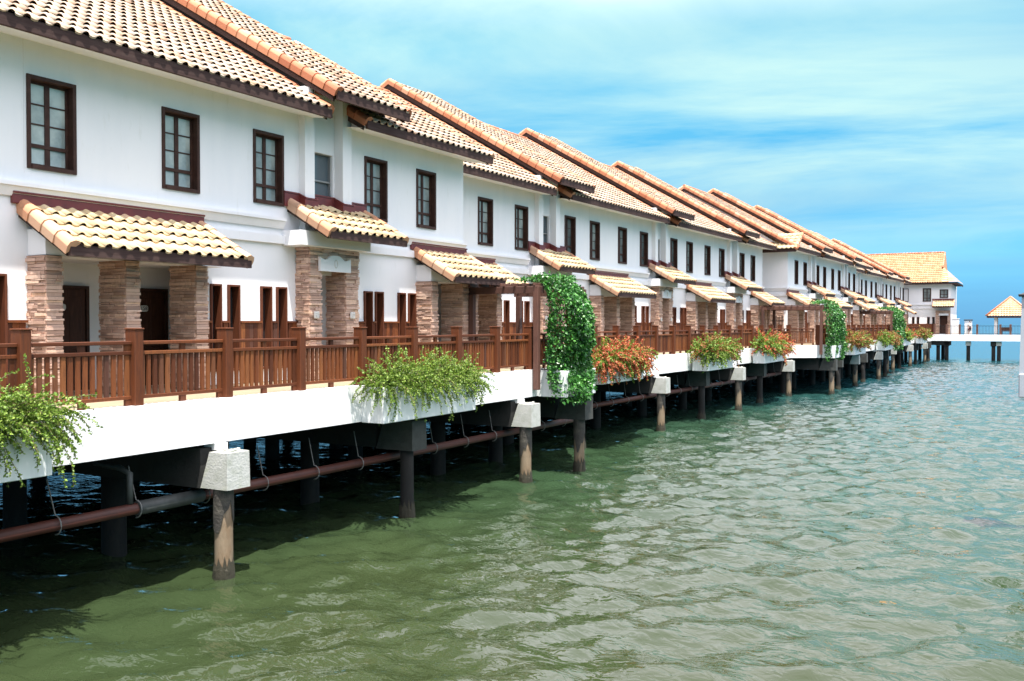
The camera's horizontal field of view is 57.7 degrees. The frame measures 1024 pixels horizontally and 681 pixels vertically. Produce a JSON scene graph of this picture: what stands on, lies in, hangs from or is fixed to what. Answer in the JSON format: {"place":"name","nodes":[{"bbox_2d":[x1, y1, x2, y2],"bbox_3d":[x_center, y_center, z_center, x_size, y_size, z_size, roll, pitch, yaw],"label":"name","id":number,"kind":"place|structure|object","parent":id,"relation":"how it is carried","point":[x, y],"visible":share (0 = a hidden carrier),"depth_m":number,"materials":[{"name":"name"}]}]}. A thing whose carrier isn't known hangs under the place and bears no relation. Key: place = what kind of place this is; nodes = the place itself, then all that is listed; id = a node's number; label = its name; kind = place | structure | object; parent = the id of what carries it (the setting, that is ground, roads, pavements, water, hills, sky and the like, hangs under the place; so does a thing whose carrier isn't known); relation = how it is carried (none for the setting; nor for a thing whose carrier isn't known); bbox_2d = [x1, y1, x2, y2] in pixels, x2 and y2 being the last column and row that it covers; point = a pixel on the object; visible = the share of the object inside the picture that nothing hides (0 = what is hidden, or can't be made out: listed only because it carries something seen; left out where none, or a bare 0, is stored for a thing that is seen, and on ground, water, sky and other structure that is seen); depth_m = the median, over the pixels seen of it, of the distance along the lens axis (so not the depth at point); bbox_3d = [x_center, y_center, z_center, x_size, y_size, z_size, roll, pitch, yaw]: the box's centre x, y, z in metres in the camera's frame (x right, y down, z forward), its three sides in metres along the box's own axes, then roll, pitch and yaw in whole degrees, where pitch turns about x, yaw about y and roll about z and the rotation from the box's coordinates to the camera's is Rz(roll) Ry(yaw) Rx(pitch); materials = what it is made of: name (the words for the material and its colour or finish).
{"place":"outdoors","nodes":[
{"label":"outdoors","id":0,"kind":"place"},
{"bbox_2d":[7,342,814,409],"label":"walkway","id":1,"kind":"structure","parent":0,"point":[175,398],"depth_m":18.69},
{"bbox_2d":[0,0,52,394],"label":"waterfront house","id":2,"kind":"structure","parent":1,"relation":"on","point":[12,269],"depth_m":16.79,"materials":[{"name":"white paint"}]},
{"bbox_2d":[0,274,7,383],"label":"slit window","id":3,"kind":"structure","parent":2,"relation":"in","point":[3,277],"depth_m":16.74,"materials":[{"name":"brown wood"}]},
{"bbox_2d":[2,0,506,398],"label":"waterfront house","id":4,"kind":"structure","parent":1,"relation":"on","point":[199,169],"depth_m":21.28,"materials":[{"name":"white paint"}]},
{"bbox_2d":[23,73,76,174],"bbox_3d":[-8.732,-4.050,17.541,0.255,1.730,1.000,1,1,30],"label":"window","id":5,"kind":"structure","parent":4,"relation":"in","point":[51,105],"depth_m":17.62,"materials":[{"name":"brown wood"}]},
{"bbox_2d":[60,285,89,390],"bbox_3d":[-9.134,-0.046,19.062,0.095,2.170,1.000,1,1,30],"label":"door","id":6,"kind":"structure","parent":4,"relation":"in","point":[76,313],"depth_m":19.21,"materials":[{"name":"brown wood"}]},
{"bbox_2d":[138,288,167,385],"bbox_3d":[-8.129,-0.077,20.791,0.095,2.170,1.000,1,1,30],"label":"door","id":7,"kind":"structure","parent":4,"relation":"in","point":[153,304],"depth_m":20.90,"materials":[{"name":"brown wood"}]},
{"bbox_2d":[161,106,199,193],"bbox_3d":[-7.225,-4.096,20.135,0.255,1.730,1.000,1,1,30],"label":"window","id":8,"kind":"structure","parent":4,"relation":"in","point":[180,129],"depth_m":20.26,"materials":[{"name":"brown wood"}]},
{"bbox_2d":[209,284,221,371],"bbox_3d":[-6.755,-0.286,21.006,0.260,1.980,0.320,1,1,30],"label":"slit window","id":9,"kind":"structure","parent":4,"relation":"in","point":[215,289],"depth_m":21.06,"materials":[{"name":"brown wood"}]},
{"bbox_2d":[227,284,240,362],"bbox_3d":[-6.489,-0.295,21.465,0.260,1.980,0.360,1,1,30],"label":"slit window","id":10,"kind":"structure","parent":4,"relation":"in","point":[233,291],"depth_m":21.55,"materials":[{"name":"brown wood"}]},
{"bbox_2d":[260,286,272,368],"bbox_3d":[-5.976,-0.310,22.346,0.260,1.980,0.360,1,1,30],"label":"slit window","id":11,"kind":"structure","parent":4,"relation":"in","point":[266,293],"depth_m":22.43,"materials":[{"name":"brown wood"}]},
{"bbox_2d":[253,129,283,206],"bbox_3d":[-5.918,-4.137,22.383,0.255,1.730,1.000,1,1,30],"label":"window","id":12,"kind":"structure","parent":4,"relation":"in","point":[268,148],"depth_m":22.53,"materials":[{"name":"brown wood"}]},
{"bbox_2d":[276,287,287,367],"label":"slit window","id":13,"kind":"structure","parent":4,"relation":"in","point":[281,292],"depth_m":22.86,"materials":[{"name":"brown wood"}]},
{"bbox_2d":[315,153,330,197],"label":"small window","id":14,"kind":"structure","parent":4,"relation":"in","point":[322,162],"depth_m":24.37,"materials":[{"name":"glass"}]},
{"bbox_2d":[363,291,372,343],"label":"slit window","id":15,"kind":"structure","parent":4,"relation":"in","point":[367,295],"depth_m":25.74,"materials":[{"name":"brown wood"}]},
{"bbox_2d":[364,156,387,221],"bbox_3d":[-3.858,-4.200,25.927,0.255,1.730,1.000,1,1,30],"label":"window","id":16,"kind":"structure","parent":4,"relation":"in","point":[375,170],"depth_m":26.13,"materials":[{"name":"brown wood"}]},
{"bbox_2d":[374,292,383,343],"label":"slit window","id":17,"kind":"structure","parent":4,"relation":"in","point":[378,296],"depth_m":26.16,"materials":[{"name":"brown wood"}]},
{"bbox_2d":[397,293,405,357],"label":"slit window","id":18,"kind":"structure","parent":4,"relation":"in","point":[401,297],"depth_m":27.06,"materials":[{"name":"brown wood"}]},
{"bbox_2d":[408,293,415,326],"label":"slit window","id":19,"kind":"structure","parent":4,"relation":"in","point":[411,296],"depth_m":27.49,"materials":[{"name":"brown wood"}]},
{"bbox_2d":[416,168,435,229],"bbox_3d":[-2.652,-4.237,28.002,0.255,1.730,1.000,1,1,30],"label":"window","id":20,"kind":"structure","parent":4,"relation":"in","point":[425,180],"depth_m":28.18,"materials":[{"name":"brown wood"}]},
{"bbox_2d":[365,78,607,340],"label":"waterfront house","id":21,"kind":"structure","parent":1,"relation":"on","point":[521,218],"depth_m":36.82,"materials":[{"name":"white paint"}]},
{"bbox_2d":[478,196,492,245],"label":"window","id":22,"kind":"structure","parent":21,"relation":"in","point":[485,205],"depth_m":34.24,"materials":[{"name":"brown wood"}]},
{"bbox_2d":[504,300,509,339],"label":"slit window","id":23,"kind":"structure","parent":21,"relation":"in","point":[506,302],"depth_m":35.42,"materials":[{"name":"brown wood"}]},
{"bbox_2d":[515,204,527,250],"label":"window","id":24,"kind":"structure","parent":21,"relation":"in","point":[521,212],"depth_m":36.48,"materials":[{"name":"brown wood"}]},
{"bbox_2d":[524,301,529,325],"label":"slit window","id":25,"kind":"structure","parent":21,"relation":"in","point":[526,303],"depth_m":36.72,"materials":[{"name":"brown wood"}]},
{"bbox_2d":[564,215,575,255],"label":"window","id":26,"kind":"structure","parent":21,"relation":"in","point":[569,221],"depth_m":40.05,"materials":[{"name":"brown wood"}]},
{"bbox_2d":[52,338,930,466],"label":"walkway edge beam","id":27,"kind":"structure","parent":1,"relation":"attached to","point":[143,429],"depth_m":17.51,"materials":[{"name":"concrete"}]},
{"bbox_2d":[0,421,51,482],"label":"planter box","id":28,"kind":"object","parent":27,"relation":"attached to","point":[25,465],"visible":0.6,"depth_m":13.21,"materials":[{"name":"concrete"}]},
{"bbox_2d":[0,353,102,487],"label":"flowering shrub","id":29,"kind":"object","parent":28,"relation":"in","point":[21,414],"visible":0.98,"depth_m":13.15,"materials":[{"name":"green plant"}]},
{"bbox_2d":[0,326,562,409],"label":"railing","id":30,"kind":"object","parent":27,"relation":"on","point":[496,354],"visible":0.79,"depth_m":17.41,"materials":[{"name":"brown wood"}]},
{"bbox_2d":[362,382,475,423],"bbox_3d":[-2.152,1.410,22.351,0.616,0.800,3.900,1,1,29],"label":"planter box","id":31,"kind":"object","parent":27,"relation":"attached to","point":[379,414],"visible":0.65,"depth_m":21.25,"materials":[{"name":"concrete"}]},
{"bbox_2d":[348,344,497,425],"bbox_3d":[-1.872,1.002,22.155,1.795,1.916,5.227,1,1,29],"label":"flowering shrub","id":32,"kind":"object","parent":31,"relation":"in","point":[419,377],"visible":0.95,"depth_m":21.52,"materials":[{"name":"green plant"}]},
{"bbox_2d":[538,368,594,397],"bbox_3d":[1.729,1.291,28.974,0.946,0.800,2.150,1,1,29],"label":"planter box","id":33,"kind":"object","parent":27,"relation":"attached to","point":[544,391],"visible":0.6,"depth_m":28.08,"materials":[{"name":"concrete"}]},
{"bbox_2d":[513,271,597,405],"bbox_3d":[1.638,-0.086,28.934,2.590,4.101,2.714,1,1,29],"label":"climbing ivy","id":34,"kind":"object","parent":33,"relation":"in","point":[575,353],"visible":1,"depth_m":27.94,"materials":[{"name":"green plant"}]},
{"bbox_2d":[595,363,642,384],"bbox_3d":[3.977,1.171,35.705,0.646,0.800,4.200,1,1,29],"label":"planter box","id":35,"kind":"object","parent":27,"relation":"attached to","point":[622,378],"visible":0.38,"depth_m":34.96,"materials":[{"name":"concrete"}]},
{"bbox_2d":[590,334,658,384],"bbox_3d":[4.307,0.765,35.579,1.910,2.042,5.547,1,1,29],"label":"flowering shrub","id":36,"kind":"object","parent":35,"relation":"in","point":[628,359],"visible":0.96,"depth_m":34.78,"materials":[{"name":"orange plant"}]},
{"bbox_2d":[564,325,789,354],"bbox_3d":[9.921,-0.113,46.681,0.270,1.306,30.815,1,1,31],"label":"railing","id":37,"kind":"object","parent":27,"relation":"on","point":[672,342],"visible":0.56,"depth_m":42.31,"materials":[{"name":"brown wood"}]},
{"bbox_2d":[692,354,732,370],"bbox_3d":[9.830,0.997,45.377,0.746,0.800,4.200,1,1,29],"label":"planter box","id":38,"kind":"object","parent":27,"relation":"attached to","point":[696,366],"visible":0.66,"depth_m":43.70,"materials":[{"name":"concrete"}]},
{"bbox_2d":[686,330,743,373],"bbox_3d":[10.188,0.519,45.279,2.071,2.043,5.828,1,1,29],"label":"flowering shrub","id":39,"kind":"object","parent":38,"relation":"in","point":[713,348],"visible":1,"depth_m":43.94,"materials":[{"name":"green plant"}]},
{"bbox_2d":[753,349,783,363],"bbox_3d":[14.990,0.842,54.063,0.646,0.800,5.000,1,1,29],"label":"planter box","id":40,"kind":"object","parent":27,"relation":"attached to","point":[758,357],"visible":0.63,"depth_m":52.00,"materials":[{"name":"concrete"}]},
{"bbox_2d":[749,327,796,366],"bbox_3d":[15.438,0.371,53.812,2.289,2.350,6.421,1,1,29],"label":"flowering shrub","id":41,"kind":"object","parent":40,"relation":"in","point":[769,343],"visible":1,"depth_m":52.53,"materials":[{"name":"green plant"}]},
{"bbox_2d":[790,325,813,344],"bbox_3d":[18.605,-0.350,59.923,1.788,1.306,0.270,0,1,-5],"label":"railing","id":42,"kind":"object","parent":27,"relation":"on","point":[801,337],"visible":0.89,"depth_m":59.91,"materials":[{"name":"brown wood"}]},
{"bbox_2d":[822,345,842,357],"bbox_3d":[21.142,0.712,61.280,0.796,0.800,3.200,1,1,29],"label":"planter box","id":43,"kind":"object","parent":27,"relation":"attached to","point":[833,349],"visible":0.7,"depth_m":59.96,"materials":[{"name":"concrete"}]},
{"bbox_2d":[807,297,850,361],"bbox_3d":[20.935,-0.746,61.395,2.365,4.257,4.102,1,1,29],"label":"climbing ivy","id":44,"kind":"object","parent":43,"relation":"in","point":[836,331],"visible":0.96,"depth_m":60.23,"materials":[{"name":"green plant"}]},
{"bbox_2d":[815,325,889,344],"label":"railing","id":45,"kind":"object","parent":27,"relation":"on","point":[872,329],"visible":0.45,"depth_m":72.23,"materials":[{"name":"brown wood"}]},
{"bbox_2d":[845,344,865,354],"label":"planter box","id":46,"kind":"object","parent":27,"relation":"attached to","point":[855,351],"visible":0.58,"depth_m":66.07,"materials":[{"name":"concrete"}]},
{"bbox_2d":[845,329,876,356],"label":"flowering shrub","id":47,"kind":"object","parent":46,"relation":"in","point":[861,339],"visible":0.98,"depth_m":66.39,"materials":[{"name":"green plant"}]},
{"bbox_2d":[876,341,892,350],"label":"planter box","id":48,"kind":"object","parent":27,"relation":"attached to","point":[879,344],"visible":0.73,"depth_m":77.26,"materials":[{"name":"concrete"}]},
{"bbox_2d":[874,329,901,347],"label":"flowering shrub","id":49,"kind":"object","parent":48,"relation":"in","point":[885,337],"visible":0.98,"depth_m":77.57,"materials":[{"name":"green plant"}]},
{"bbox_2d":[878,324,930,331],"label":"railing","id":50,"kind":"object","parent":27,"relation":"on","point":[917,326],"visible":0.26,"depth_m":107.28,"materials":[{"name":"brown wood"}]},
{"bbox_2d":[903,339,910,345],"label":"planter box","id":51,"kind":"object","parent":27,"relation":"attached to","point":[905,342],"visible":0.4,"depth_m":95.12,"materials":[{"name":"concrete"}]},
{"bbox_2d":[903,327,919,341],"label":"flowering shrub","id":52,"kind":"object","parent":51,"relation":"in","point":[910,335],"visible":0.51,"depth_m":95.03,"materials":[{"name":"green plant"}]},
{"bbox_2d":[916,337,926,342],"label":"planter box","id":53,"kind":"object","parent":27,"relation":"attached to","point":[920,340],"visible":0.69,"depth_m":104.95,"materials":[{"name":"concrete"}]},
{"bbox_2d":[915,325,934,341],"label":"flowering shrub","id":54,"kind":"object","parent":53,"relation":"in","point":[924,333],"visible":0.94,"depth_m":105.03,"materials":[{"name":"green plant"}]},
{"bbox_2d":[468,283,585,389],"bbox_3d":[0.517,-0.161,29.910,2.680,3.210,3.550,1,1,29],"label":"pergola","id":55,"kind":"object","parent":1,"relation":"on","point":[536,291],"visible":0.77,"depth_m":28.46,"materials":[{"name":"brown wood"}]},
{"bbox_2d":[485,123,700,335],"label":"waterfront house","id":56,"kind":"structure","parent":1,"relation":"on","point":[641,278],"depth_m":46.83,"materials":[{"name":"white paint"}]},
{"bbox_2d":[590,220,599,260],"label":"window","id":57,"kind":"structure","parent":56,"relation":"in","point":[594,226],"depth_m":42.14,"materials":[{"name":"brown wood"}]},
{"bbox_2d":[618,226,626,263],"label":"window","id":58,"kind":"structure","parent":56,"relation":"in","point":[622,232],"depth_m":44.68,"materials":[{"name":"brown wood"}]},
{"bbox_2d":[640,231,647,266],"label":"window","id":59,"kind":"structure","parent":56,"relation":"in","point":[643,235],"depth_m":46.94,"materials":[{"name":"brown wood"}]},
{"bbox_2d":[670,238,677,268],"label":"window","id":60,"kind":"structure","parent":56,"relation":"in","point":[673,242],"depth_m":50.48,"materials":[{"name":"brown wood"}]},
{"bbox_2d":[560,161,784,332],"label":"waterfront house","id":61,"kind":"structure","parent":1,"relation":"on","point":[724,260],"depth_m":57.78,"materials":[{"name":"white paint"}]},
{"bbox_2d":[686,241,692,272],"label":"window","id":62,"kind":"structure","parent":61,"relation":"in","point":[689,245],"depth_m":52.50,"materials":[{"name":"brown wood"}]},
{"bbox_2d":[704,245,710,274],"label":"window","id":63,"kind":"structure","parent":61,"relation":"in","point":[707,249],"depth_m":55.10,"materials":[{"name":"brown wood"}]},
{"bbox_2d":[719,248,724,276],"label":"window","id":64,"kind":"structure","parent":61,"relation":"in","point":[721,251],"depth_m":57.34,"materials":[{"name":"brown wood"}]},
{"bbox_2d":[739,253,744,277],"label":"window","id":65,"kind":"structure","parent":61,"relation":"in","point":[742,256],"depth_m":60.86,"materials":[{"name":"brown wood"}]},
{"bbox_2d":[750,255,754,280],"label":"window","id":66,"kind":"structure","parent":61,"relation":"in","point":[752,264],"depth_m":62.90,"materials":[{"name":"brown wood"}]},
{"bbox_2d":[678,184,834,341],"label":"waterfront house","id":67,"kind":"structure","parent":1,"relation":"on","point":[792,274],"depth_m":67.41,"materials":[{"name":"white paint"}]},
{"bbox_2d":[759,305,831,354],"bbox_3d":[19.007,-0.737,62.089,4.140,3.210,3.620,1,1,29],"label":"pergola","id":68,"kind":"object","parent":1,"relation":"on","point":[773,308],"visible":0.76,"depth_m":60.66,"materials":[{"name":"brown wood"}]},
{"bbox_2d":[744,205,873,329],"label":"waterfront house","id":69,"kind":"structure","parent":1,"relation":"on","point":[839,275],"depth_m":81.19,"materials":[{"name":"white paint"}]},
{"bbox_2d":[758,231,874,324],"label":"waterfront house","id":70,"kind":"structure","parent":1,"relation":"on","point":[860,280],"depth_m":94.77,"materials":[{"name":"white paint"}]},
{"bbox_2d":[809,230,894,326],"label":"waterfront house","id":71,"kind":"structure","parent":1,"relation":"on","point":[875,287],"depth_m":103.50,"materials":[{"name":"white paint"}]},
{"bbox_2d":[832,239,916,324],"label":"waterfront house","id":72,"kind":"structure","parent":1,"relation":"on","point":[894,290],"depth_m":114.65,"materials":[{"name":"white paint"}]},
{"bbox_2d":[860,310,893,331],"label":"pergola","id":73,"kind":"object","parent":1,"relation":"on","point":[890,312],"visible":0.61,"depth_m":84.41,"materials":[{"name":"brown wood"}]},
{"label":"planter box","id":74,"kind":"object","parent":1,"relation":"on","visible":0},
{"bbox_2d":[877,305,906,350],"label":"climbing ivy","id":75,"kind":"object","parent":74,"relation":"in","point":[898,321],"visible":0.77,"depth_m":85.63,"materials":[{"name":"green plant"}]},
{"bbox_2d":[0,324,1023,680],"bbox_3d":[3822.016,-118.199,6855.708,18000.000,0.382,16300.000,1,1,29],"label":"water","id":76,"kind":"structure","parent":0,"point":[870,528],"depth_m":18.22,"materials":[{"name":"liquid"}]},
{"bbox_2d":[2,442,249,580],"bbox_3d":[-13.224,3.513,21.405,19.000,3.408,0.560,1,1,29],"label":"pile bent","id":77,"kind":"object","parent":76,"relation":"in","point":[221,470],"visible":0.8,"depth_m":17.20,"materials":[{"name":"concrete"}]},
{"bbox_2d":[133,419,426,517],"bbox_3d":[-10.504,3.448,26.838,19.000,3.343,0.600,1,1,29],"label":"pile bent","id":78,"kind":"object","parent":76,"relation":"in","point":[407,438],"visible":0.34,"depth_m":22.58,"materials":[{"name":"concrete"}]},
{"bbox_2d":[265,398,540,482],"bbox_3d":[-7.601,3.332,31.492,19.000,3.408,0.560,1,1,29],"label":"pile bent","id":79,"kind":"object","parent":76,"relation":"in","point":[524,416],"visible":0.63,"depth_m":27.28,"materials":[{"name":"concrete"}]},
{"bbox_2d":[244,396,592,471],"bbox_3d":[-5.866,3.321,33.925,19.000,3.343,0.600,1,1,29],"label":"pile bent","id":80,"kind":"object","parent":76,"relation":"in","point":[579,414],"visible":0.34,"depth_m":29.44,"materials":[{"name":"concrete"}]},
{"bbox_2d":[503,395,592,447],"bbox_3d":[-5.479,3.239,38.517,19.000,3.343,0.600,1,1,29],"label":"pile bent","id":81,"kind":"object","parent":76,"relation":"in","point":[508,440],"visible":0.06,"depth_m":35.32,"materials":[{"name":"concrete"}]},
{"bbox_2d":[590,374,669,431],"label":"pile bent","id":82,"kind":"object","parent":76,"relation":"in","point":[660,386],"visible":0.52,"depth_m":40.12,"materials":[{"name":"concrete"}]},
{"bbox_2d":[637,371,709,418],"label":"pile bent","id":83,"kind":"object","parent":76,"relation":"in","point":[700,380],"visible":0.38,"depth_m":45.15,"materials":[{"name":"concrete"}]},
{"bbox_2d":[601,363,766,402],"bbox_3d":[6.294,2.887,58.169,19.000,3.343,0.600,1,1,29],"label":"pile bent","id":84,"kind":"object","parent":76,"relation":"in","point":[758,370],"visible":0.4,"depth_m":53.55,"materials":[{"name":"concrete"}]},
{"bbox_2d":[593,362,780,409],"bbox_3d":[9.572,2.023,46.569,0.267,0.919,29.412,1,1,31],"label":"hanging pipe","id":85,"kind":"object","parent":84,"relation":"hanging from","point":[612,402],"visible":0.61,"depth_m":42.32,"materials":[{"name":"metal"}]},
{"bbox_2d":[624,365,745,410],"bbox_3d":[4.001,2.932,53.815,19.000,3.408,0.560,1,1,29],"label":"pile bent","id":86,"kind":"object","parent":76,"relation":"in","point":[738,375],"visible":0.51,"depth_m":49.38,"materials":[{"name":"concrete"}]},
{"bbox_2d":[688,360,794,395],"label":"pile bent","id":87,"kind":"object","parent":76,"relation":"in","point":[789,368],"visible":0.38,"depth_m":58.05,"materials":[{"name":"concrete"}]},
{"bbox_2d":[687,358,837,394],"bbox_3d":[12.684,2.770,64.681,19.000,3.343,0.600,1,1,29],"label":"pile bent","id":88,"kind":"object","parent":76,"relation":"in","point":[831,365],"visible":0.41,"depth_m":60.54,"materials":[{"name":"concrete"}]},
{"bbox_2d":[720,355,859,385],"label":"pile bent","id":89,"kind":"object","parent":76,"relation":"in","point":[855,361],"visible":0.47,"depth_m":68.67,"materials":[{"name":"concrete"}]},
{"bbox_2d":[745,358,843,389],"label":"pile bent","id":90,"kind":"object","parent":76,"relation":"in","point":[838,384],"visible":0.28,"depth_m":64.86,"materials":[{"name":"concrete"}]},
{"bbox_2d":[779,353,867,382],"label":"pile bent","id":91,"kind":"object","parent":76,"relation":"in","point":[863,358],"visible":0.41,"depth_m":72.69,"materials":[{"name":"concrete"}]},
{"bbox_2d":[772,350,888,375],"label":"pile bent","id":92,"kind":"object","parent":76,"relation":"in","point":[848,366],"visible":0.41,"depth_m":81.64,"materials":[{"name":"concrete"}]},
{"bbox_2d":[798,350,882,378],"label":"pile bent","id":93,"kind":"object","parent":76,"relation":"in","point":[878,357],"visible":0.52,"depth_m":77.38,"materials":[{"name":"concrete"}]},
{"bbox_2d":[858,347,896,370],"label":"pile bent","id":94,"kind":"object","parent":76,"relation":"in","point":[893,353],"visible":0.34,"depth_m":90.99,"materials":[{"name":"concrete"}]},
{"bbox_2d":[881,345,913,365],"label":"pile bent","id":95,"kind":"object","parent":76,"relation":"in","point":[909,349],"visible":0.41,"depth_m":100.58,"materials":[{"name":"concrete"}]},
{"bbox_2d":[870,343,927,361],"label":"pile bent","id":96,"kind":"object","parent":76,"relation":"in","point":[924,346],"visible":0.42,"depth_m":110.48,"materials":[{"name":"concrete"}]},
{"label":"pile bent","id":97,"kind":"object","parent":76,"relation":"in","visible":0},
{"bbox_2d":[0,402,572,542],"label":"hanging pipe","id":98,"kind":"object","parent":97,"relation":"hanging from","point":[141,507],"visible":0.85,"depth_m":16.82,"materials":[{"name":"metal"}]},
{"bbox_2d":[222,0,1023,323],"label":"sky","id":99,"kind":"structure","parent":0,"point":[868,126],"materials":[{"name":"blue"}]},
{"bbox_2d":[985,296,1020,334],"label":"pavilion","id":100,"kind":"structure","parent":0,"point":[1008,302],"depth_m":117.07,"materials":[{"name":"beige tile"}]},
{"bbox_2d":[1018,293,1023,373],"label":"jetty pillar","id":101,"kind":"structure","parent":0,"point":[1021,367],"depth_m":20.18,"materials":[{"name":"concrete"}]},
{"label":"far walkway","id":102,"kind":"structure","parent":0,"visible":0},
{"bbox_2d":[866,251,962,333],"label":"end building","id":103,"kind":"structure","parent":102,"relation":"on","point":[930,294],"depth_m":120.81,"materials":[{"name":"white paint"}]},
{"bbox_2d":[933,324,1011,334],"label":"metal railing","id":104,"kind":"object","parent":102,"relation":"on","point":[999,327],"visible":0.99,"depth_m":115.64,"materials":[{"name":"brown metal"}]},
{"bbox_2d":[931,334,1019,340],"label":"walkway edge beam","id":105,"kind":"structure","parent":102,"relation":"attached to","point":[944,337],"depth_m":115.63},
{"bbox_3d":[11.893,3.244,20.165,0.400,3.990,0.400,1,1,29],"label":"jetty pile","id":106,"kind":"object","parent":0,"visible":0},
{"bbox_2d":[1018,374,1023,397],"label":"neighbour jetty","id":107,"kind":"object","parent":106,"relation":"on","point":[1021,387],"visible":0.81,"depth_m":20.14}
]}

